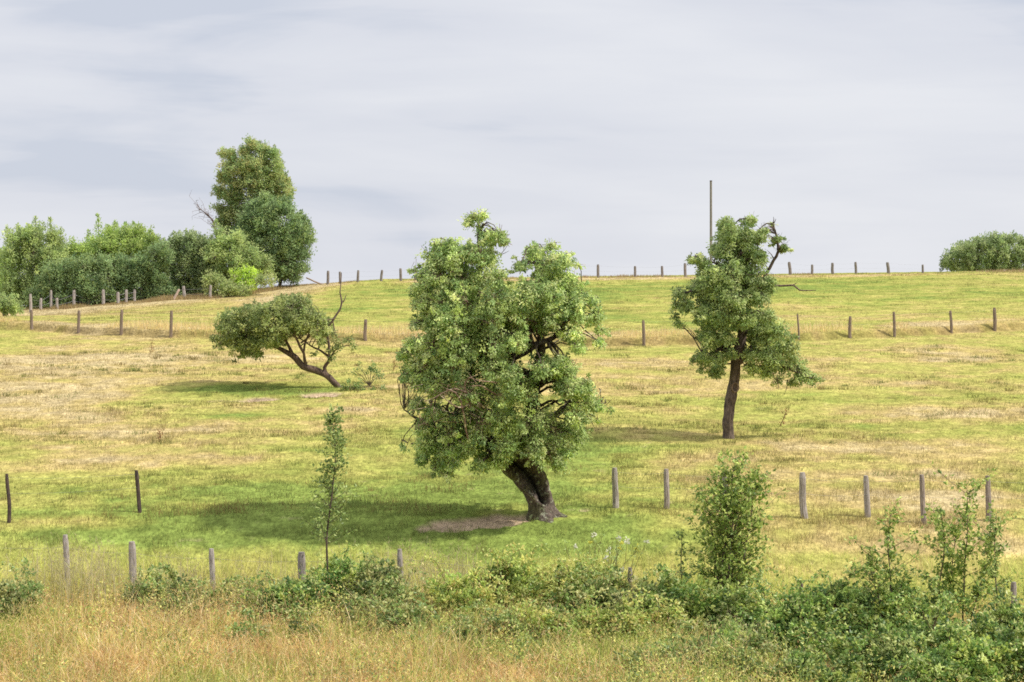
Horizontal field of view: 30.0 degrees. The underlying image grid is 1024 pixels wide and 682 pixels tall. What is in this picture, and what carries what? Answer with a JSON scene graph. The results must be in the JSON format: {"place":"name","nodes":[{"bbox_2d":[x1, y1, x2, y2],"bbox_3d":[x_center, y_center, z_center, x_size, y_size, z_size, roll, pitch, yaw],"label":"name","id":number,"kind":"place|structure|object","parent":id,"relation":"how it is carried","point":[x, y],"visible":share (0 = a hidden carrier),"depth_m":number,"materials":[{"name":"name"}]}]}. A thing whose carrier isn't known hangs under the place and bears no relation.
{"place":"outdoors","nodes":[
{"label":"outdoors","id":0,"kind":"place"},
{"bbox_2d":[0,270,1023,681],"bbox_3d":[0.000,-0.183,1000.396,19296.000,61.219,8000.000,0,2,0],"label":"ground","id":1,"kind":"structure","parent":0,"point":[666,521],"depth_m":66.70,"materials":[{"name":"green plant"}]},
{"bbox_2d":[0,245,10,297],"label":"hedge bush","id":2,"kind":"object","parent":1,"relation":"on","point":[1,266],"visible":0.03,"depth_m":166.78,"materials":[{"name":"green plant"}]},
{"bbox_2d":[0,291,25,316],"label":"bush","id":3,"kind":"object","parent":1,"relation":"on","point":[12,305],"visible":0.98,"depth_m":127.72,"materials":[{"name":"green plant"}]},
{"bbox_2d":[0,557,46,621],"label":"bramble bush","id":4,"kind":"object","parent":1,"relation":"on","point":[15,594],"visible":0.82,"depth_m":43.77,"materials":[{"name":"green plant"}]},
{"bbox_2d":[0,216,69,306],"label":"hedge bush","id":5,"kind":"object","parent":1,"relation":"on","point":[18,258],"visible":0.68,"depth_m":160.62,"materials":[{"name":"green plant"}]},
{"bbox_2d":[22,249,122,308],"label":"hedge bush","id":6,"kind":"object","parent":1,"relation":"on","point":[55,278],"visible":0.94,"depth_m":156.43,"materials":[{"name":"green plant"}]},
{"bbox_2d":[5,470,141,522],"bbox_3d":[-11.860,4.431,51.855,3.630,1.791,0.149,0,2,-13],"label":"fence","id":7,"kind":"object","parent":1,"relation":"on","point":[138,496],"visible":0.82,"depth_m":51.73,"materials":[{"name":"weathered wood"},{"name":"galvanised wire"}]},
{"bbox_2d":[58,235,103,290],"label":"hedge bush","id":8,"kind":"object","parent":1,"relation":"on","point":[80,247],"visible":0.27,"depth_m":166.76,"materials":[{"name":"green plant"}]},
{"bbox_2d":[29,285,211,312],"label":"hedge fence","id":9,"kind":"object","parent":1,"relation":"on","point":[74,295],"visible":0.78,"depth_m":155.19,"materials":[{"name":"grey wood"}]},
{"bbox_2d":[84,213,160,284],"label":"hedge tree","id":10,"kind":"object","parent":1,"relation":"on","point":[129,239],"visible":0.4,"depth_m":168.37,"materials":[{"name":"green plant"}]},
{"bbox_2d":[108,238,182,300],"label":"hedge bush","id":11,"kind":"object","parent":1,"relation":"on","point":[157,260],"visible":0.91,"depth_m":157.20,"materials":[{"name":"green plant"}]},
{"bbox_2d":[156,428,163,440],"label":"dry weed","id":12,"kind":"object","parent":1,"relation":"on","point":[159,433],"visible":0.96,"depth_m":64.71,"materials":[{"name":"brown plant"}]},
{"bbox_2d":[22,283,311,309],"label":"hedge foot grass","id":13,"kind":"structure","parent":1,"relation":"on","point":[162,297],"depth_m":153.93,"materials":[{"name":"plant"}]},
{"bbox_2d":[120,562,215,618],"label":"bramble bush","id":14,"kind":"object","parent":1,"relation":"on","point":[156,577],"visible":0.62,"depth_m":44.38,"materials":[{"name":"green plant"}]},
{"bbox_2d":[162,226,213,293],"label":"hedge bush","id":15,"kind":"object","parent":1,"relation":"on","point":[189,266],"visible":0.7,"depth_m":159.37,"materials":[{"name":"green plant"}]},
{"bbox_2d":[189,195,222,235],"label":"dead tree","id":16,"kind":"object","parent":1,"relation":"on","point":[210,218],"visible":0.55,"depth_m":163.74,"materials":[{"name":"grey plant"}]},
{"bbox_2d":[197,219,277,283],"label":"hedge bush","id":17,"kind":"object","parent":1,"relation":"on","point":[226,253],"visible":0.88,"depth_m":157.96,"materials":[{"name":"green plant"}]},
{"bbox_2d":[200,269,278,297],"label":"hedge bush","id":18,"kind":"object","parent":1,"relation":"on","point":[215,280],"visible":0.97,"depth_m":152.93,"materials":[{"name":"green plant"}]},
{"bbox_2d":[228,263,262,290],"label":"hedge bush","id":19,"kind":"object","parent":1,"relation":"on","point":[244,271],"visible":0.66,"depth_m":155.95,"materials":[{"name":"green plant"}]},
{"bbox_2d":[205,573,288,608],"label":"bramble bush","id":20,"kind":"object","parent":1,"relation":"on","point":[233,580],"visible":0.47,"depth_m":44.78,"materials":[{"name":"green plant"}]},
{"bbox_2d":[209,133,296,286],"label":"skyline tree","id":21,"kind":"object","parent":1,"relation":"on","point":[247,166],"visible":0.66,"depth_m":165.23,"materials":[{"name":"green plant"}]},
{"bbox_2d":[226,188,317,285],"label":"skyline tree","id":22,"kind":"object","parent":1,"relation":"on","point":[260,223],"visible":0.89,"depth_m":161.29,"materials":[{"name":"green plant"}]},
{"bbox_2d":[222,601,321,648],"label":"bramble bush","id":23,"kind":"object","parent":1,"relation":"on","point":[287,610],"visible":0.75,"depth_m":41.59,"materials":[{"name":"green plant"}]},
{"bbox_2d":[209,272,358,387],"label":"apple tree","id":24,"kind":"object","parent":1,"relation":"on","point":[267,332],"visible":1,"depth_m":79.27,"materials":[{"name":"green plant"}]},
{"bbox_2d":[0,534,631,588],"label":"front post fence","id":25,"kind":"object","parent":1,"relation":"on","point":[133,553],"visible":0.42,"depth_m":45.95,"materials":[{"name":"grey wood"}]},
{"bbox_2d":[240,540,395,624],"bbox_3d":[-4.562,5.651,44.337,3.371,1.818,2.208,-1,2,-38],"label":"bramble bush","id":26,"kind":"object","parent":1,"relation":"on","point":[335,562],"visible":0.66,"depth_m":44.21,"materials":[{"name":"green plant"}]},
{"bbox_2d":[300,403,360,578],"bbox_3d":[-4.270,3.917,45.065,1.394,4.964,1.314,-1,2,-34],"label":"sapling","id":27,"kind":"object","parent":1,"relation":"on","point":[333,492],"visible":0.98,"depth_m":44.89,"materials":[{"name":"green plant"}]},
{"bbox_2d":[339,377,386,390],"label":"shrub","id":28,"kind":"object","parent":1,"relation":"on","point":[358,385],"visible":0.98,"depth_m":79.37,"materials":[{"name":"green plant"}]},
{"bbox_2d":[351,361,384,385],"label":"shrub","id":29,"kind":"object","parent":1,"relation":"on","point":[370,369],"visible":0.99,"depth_m":80.77,"materials":[{"name":"green plant"}]},
{"bbox_2d":[332,573,442,639],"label":"bramble bush","id":30,"kind":"object","parent":1,"relation":"on","point":[410,611],"visible":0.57,"depth_m":42.55,"materials":[{"name":"green plant"}]},
{"bbox_2d":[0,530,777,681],"bbox_3d":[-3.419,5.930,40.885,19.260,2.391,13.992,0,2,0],"label":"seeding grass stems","id":31,"kind":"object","parent":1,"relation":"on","point":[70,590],"visible":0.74,"depth_m":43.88,"materials":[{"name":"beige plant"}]},
{"bbox_2d":[336,550,444,614],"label":"bramble bush","id":32,"kind":"object","parent":1,"relation":"on","point":[365,573],"visible":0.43,"depth_m":44.21,"materials":[{"name":"green plant"}]},
{"bbox_2d":[379,597,559,656],"bbox_3d":[-0.926,6.151,41.145,4.027,1.288,1.482,0,2,-17],"label":"bramble bush","id":33,"kind":"object","parent":1,"relation":"on","point":[496,620],"visible":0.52,"depth_m":41.06,"materials":[{"name":"green plant"}]},
{"bbox_2d":[392,206,614,522],"bbox_3d":[-0.201,0.750,50.983,5.965,8.711,4.469,0,2,0],"label":"apple tree","id":34,"kind":"object","parent":1,"relation":"on","point":[452,342],"visible":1,"depth_m":50.19,"materials":[{"name":"green plant"}]},
{"bbox_2d":[0,499,1013,528],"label":"grass","id":35,"kind":"structure","parent":1,"relation":"on","point":[245,510],"depth_m":52.07,"materials":[{"name":"green plant"}]},
{"bbox_2d":[0,532,1023,681],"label":"meadow grass","id":36,"kind":"structure","parent":1,"relation":"on","point":[122,643],"depth_m":40.23,"materials":[{"name":"green plant"}]},
{"bbox_2d":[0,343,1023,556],"bbox_3d":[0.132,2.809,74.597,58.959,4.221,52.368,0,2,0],"label":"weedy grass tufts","id":37,"kind":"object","parent":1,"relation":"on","point":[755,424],"visible":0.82,"depth_m":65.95,"materials":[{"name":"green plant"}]},
{"bbox_2d":[0,314,1023,339],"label":"fence line grass","id":38,"kind":"structure","parent":1,"relation":"on","point":[348,329],"depth_m":104.92,"materials":[{"name":"plant"}]},
{"bbox_2d":[30,308,996,345],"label":"field fence","id":39,"kind":"object","parent":1,"relation":"on","point":[643,325],"visible":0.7,"depth_m":105.05,"materials":[{"name":"grey wood"}]},
{"bbox_2d":[407,542,649,628],"bbox_3d":[0.455,5.675,43.974,5.748,1.935,2.967,0,2,0],"label":"bramble bush","id":40,"kind":"object","parent":1,"relation":"on","point":[507,575],"visible":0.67,"depth_m":43.86,"materials":[{"name":"green plant"}]},
{"bbox_2d":[489,585,706,651],"bbox_3d":[1.889,6.054,41.681,4.794,1.525,2.348,0,2,0],"label":"bramble bush","id":41,"kind":"object","parent":1,"relation":"on","point":[628,611],"visible":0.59,"depth_m":41.31,"materials":[{"name":"green plant"}]},
{"bbox_2d":[562,532,649,582],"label":"thistle plant","id":42,"kind":"object","parent":1,"relation":"on","point":[615,559],"visible":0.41,"depth_m":44.77,"materials":[{"name":"green plant"}]},
{"bbox_2d":[326,262,923,284],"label":"crest fence","id":43,"kind":"object","parent":1,"relation":"on","point":[662,272],"visible":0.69,"depth_m":162.80,"materials":[{"name":"grey wood"}]},
{"bbox_2d":[550,564,719,627],"bbox_3d":[2.752,5.867,42.742,4.044,1.640,2.099,0,2,9],"label":"bramble bush","id":44,"kind":"object","parent":1,"relation":"on","point":[604,590],"visible":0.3,"depth_m":42.95,"materials":[{"name":"green plant"}]},
{"bbox_2d":[289,268,1023,286],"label":"crest grass","id":45,"kind":"structure","parent":1,"relation":"on","point":[659,275],"depth_m":164.63,"materials":[{"name":"green plant"}]},
{"bbox_2d":[670,529,697,587],"bbox_3d":[4.044,5.390,44.133,0.458,2.190,1.034,1,2,42],"label":"sapling","id":46,"kind":"object","parent":1,"relation":"on","point":[681,563],"visible":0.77,"depth_m":43.91,"materials":[{"name":"green plant"}]},
{"bbox_2d":[710,180,711,265],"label":"utility pole","id":47,"kind":"object","parent":1,"relation":"on","point":[710,216],"visible":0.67,"depth_m":185.62,"materials":[{"name":"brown wood"}]},
{"bbox_2d":[612,614,822,681],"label":"bramble bush","id":48,"kind":"object","parent":1,"relation":"on","point":[751,644],"visible":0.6,"depth_m":38.77,"materials":[{"name":"green plant"}]},
{"bbox_2d":[636,563,825,640],"bbox_3d":[4.777,5.864,42.300,4.693,1.749,2.378,0,2,15],"label":"bramble bush","id":49,"kind":"object","parent":1,"relation":"on","point":[719,605],"visible":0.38,"depth_m":42.19,"materials":[{"name":"green plant"}]},
{"bbox_2d":[677,446,789,599],"bbox_3d":[4.930,4.451,43.701,2.334,4.127,2.179,-1,2,-38],"label":"sapling","id":50,"kind":"object","parent":1,"relation":"on","point":[732,509],"visible":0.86,"depth_m":43.61,"materials":[{"name":"green plant"}]},
{"bbox_2d":[667,212,824,438],"bbox_3d":[7.671,-0.471,65.160,4.387,7.850,4.512,2,2,44],"label":"apple tree","id":51,"kind":"object","parent":1,"relation":"on","point":[717,310],"visible":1,"depth_m":64.44,"materials":[{"name":"green plant"}]},
{"bbox_2d":[710,581,851,661],"bbox_3d":[5.752,6.060,40.818,2.818,1.629,2.002,1,2,22],"label":"bramble bush","id":52,"kind":"object","parent":1,"relation":"on","point":[808,626],"visible":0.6,"depth_m":40.82,"materials":[{"name":"green plant"}]},
{"bbox_2d":[779,408,788,425],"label":"dry weed","id":53,"kind":"object","parent":1,"relation":"on","point":[784,416],"visible":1,"depth_m":69.18,"materials":[{"name":"brown plant"}]},
{"bbox_2d":[612,468,1010,523],"bbox_3d":[8.665,4.432,51.964,11.953,1.818,0.848,0,2,7],"label":"wooden post fence","id":54,"kind":"object","parent":1,"relation":"on","point":[802,494],"visible":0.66,"depth_m":51.73,"materials":[{"name":"grey wood"}]},
{"bbox_2d":[750,563,972,651],"bbox_3d":[7.598,5.831,41.880,4.974,1.951,2.526,0,2,0],"label":"bramble bush","id":55,"kind":"object","parent":1,"relation":"on","point":[865,612],"visible":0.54,"depth_m":41.58,"materials":[{"name":"green plant"}]},
{"bbox_2d":[825,496,942,620],"bbox_3d":[8.205,5.054,42.047,2.473,3.201,1.830,2,2,44],"label":"sapling","id":56,"kind":"object","parent":1,"relation":"on","point":[891,554],"visible":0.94,"depth_m":42.09,"materials":[{"name":"green plant"}]},
{"bbox_2d":[774,616,1023,681],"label":"bramble bush","id":57,"kind":"object","parent":1,"relation":"on","point":[976,659],"visible":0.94,"depth_m":38.05,"materials":[{"name":"green plant"}]},
{"bbox_2d":[799,582,1016,605],"bbox_3d":[9.082,6.153,44.081,4.966,1.353,0.152,0,2,12],"label":"sunken post fence","id":58,"kind":"object","parent":1,"relation":"on","point":[1013,588],"visible":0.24,"depth_m":43.54,"materials":[{"name":"grey wood"}]},
{"bbox_2d":[887,579,1023,656],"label":"bramble bush","id":59,"kind":"object","parent":1,"relation":"on","point":[988,621],"visible":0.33,"depth_m":40.44,"materials":[{"name":"green plant"}]},
{"bbox_2d":[902,496,1016,612],"bbox_3d":[9.921,4.981,42.502,2.538,3.278,1.839,-1,2,-37],"label":"sapling","id":60,"kind":"object","parent":1,"relation":"on","point":[945,566],"visible":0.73,"depth_m":42.58,"materials":[{"name":"green plant"}]},
{"bbox_2d":[919,461,1023,625],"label":"sapling","id":61,"kind":"object","parent":1,"relation":"on","point":[967,549],"visible":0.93,"depth_m":42.30,"materials":[{"name":"green plant"}]},
{"bbox_2d":[939,229,1023,271],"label":"distant tree","id":62,"kind":"object","parent":1,"relation":"on","point":[992,253],"visible":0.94,"depth_m":212.97,"materials":[{"name":"green plant"}]},
{"bbox_2d":[977,510,1012,607],"bbox_3d":[10.608,5.180,41.882,0.754,2.980,0.746,1,2,36],"label":"sapling","id":63,"kind":"object","parent":1,"relation":"on","point":[995,546],"visible":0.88,"depth_m":41.85,"materials":[{"name":"green plant"}]},
{"bbox_2d":[0,0,1023,305],"label":"sky","id":64,"kind":"structure","parent":0,"point":[871,133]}
]}

